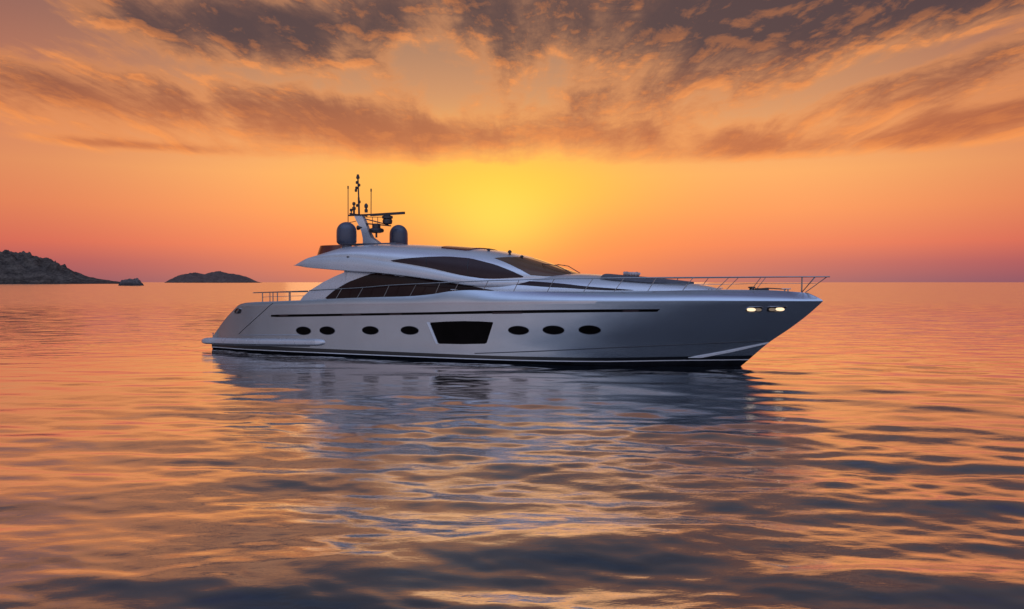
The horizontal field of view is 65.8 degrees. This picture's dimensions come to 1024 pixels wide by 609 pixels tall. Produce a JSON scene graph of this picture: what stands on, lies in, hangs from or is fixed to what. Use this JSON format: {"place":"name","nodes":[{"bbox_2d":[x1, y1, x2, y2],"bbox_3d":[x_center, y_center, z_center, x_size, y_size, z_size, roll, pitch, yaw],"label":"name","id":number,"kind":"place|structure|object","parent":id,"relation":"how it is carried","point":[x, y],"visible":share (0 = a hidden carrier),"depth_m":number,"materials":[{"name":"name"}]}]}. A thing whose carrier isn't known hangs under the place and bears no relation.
{"place":"outdoors","nodes":[
{"label":"outdoors","id":0,"kind":"place"},
{"bbox_2d":[0,250,119,283],"bbox_3d":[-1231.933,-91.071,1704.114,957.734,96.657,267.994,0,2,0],"label":"headland","id":1,"kind":"structure","parent":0,"point":[23,267],"depth_m":1611.97,"materials":[{"name":"grey stone"}]},
{"bbox_2d":[164,271,260,282],"bbox_3d":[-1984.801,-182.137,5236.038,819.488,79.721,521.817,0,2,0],"label":"island","id":2,"kind":"structure","parent":0,"point":[214,277],"depth_m":5059.24,"materials":[{"name":"grey stone"}]},
{"bbox_2d":[0,282,1023,608],"bbox_3d":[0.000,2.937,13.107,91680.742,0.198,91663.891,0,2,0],"label":"water","id":3,"kind":"structure","parent":0,"point":[850,446],"depth_m":14.19,"materials":[{"name":"orange liquid"}]},
{"bbox_2d":[118,278,143,285],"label":"sea rock","id":4,"kind":"object","parent":3,"relation":"in","point":[132,282],"visible":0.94,"depth_m":761.35,"materials":[{"name":"grey stone"}]},
{"bbox_2d":[201,174,829,366],"bbox_3d":[-1.277,-1.514,35.600,28.971,9.420,6.498,1,2,24],"label":"motor yacht","id":5,"kind":"object","parent":3,"relation":"on","point":[398,296],"visible":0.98,"depth_m":32.57,"materials":[{"name":"silver metal"}]},
{"bbox_2d":[623,271,640,275],"bbox_3d":[4.907,-1.253,32.430,0.760,0.202,0.208,4,3,24],"label":"rolled cover","id":6,"kind":"object","parent":5,"relation":"on","point":[626,273],"visible":0.98,"depth_m":32.37,"materials":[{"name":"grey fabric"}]},
{"bbox_2d":[0,0,1023,281],"label":"sky","id":7,"kind":"structure","parent":0,"point":[144,140],"materials":[{"name":"orange"}]}
]}

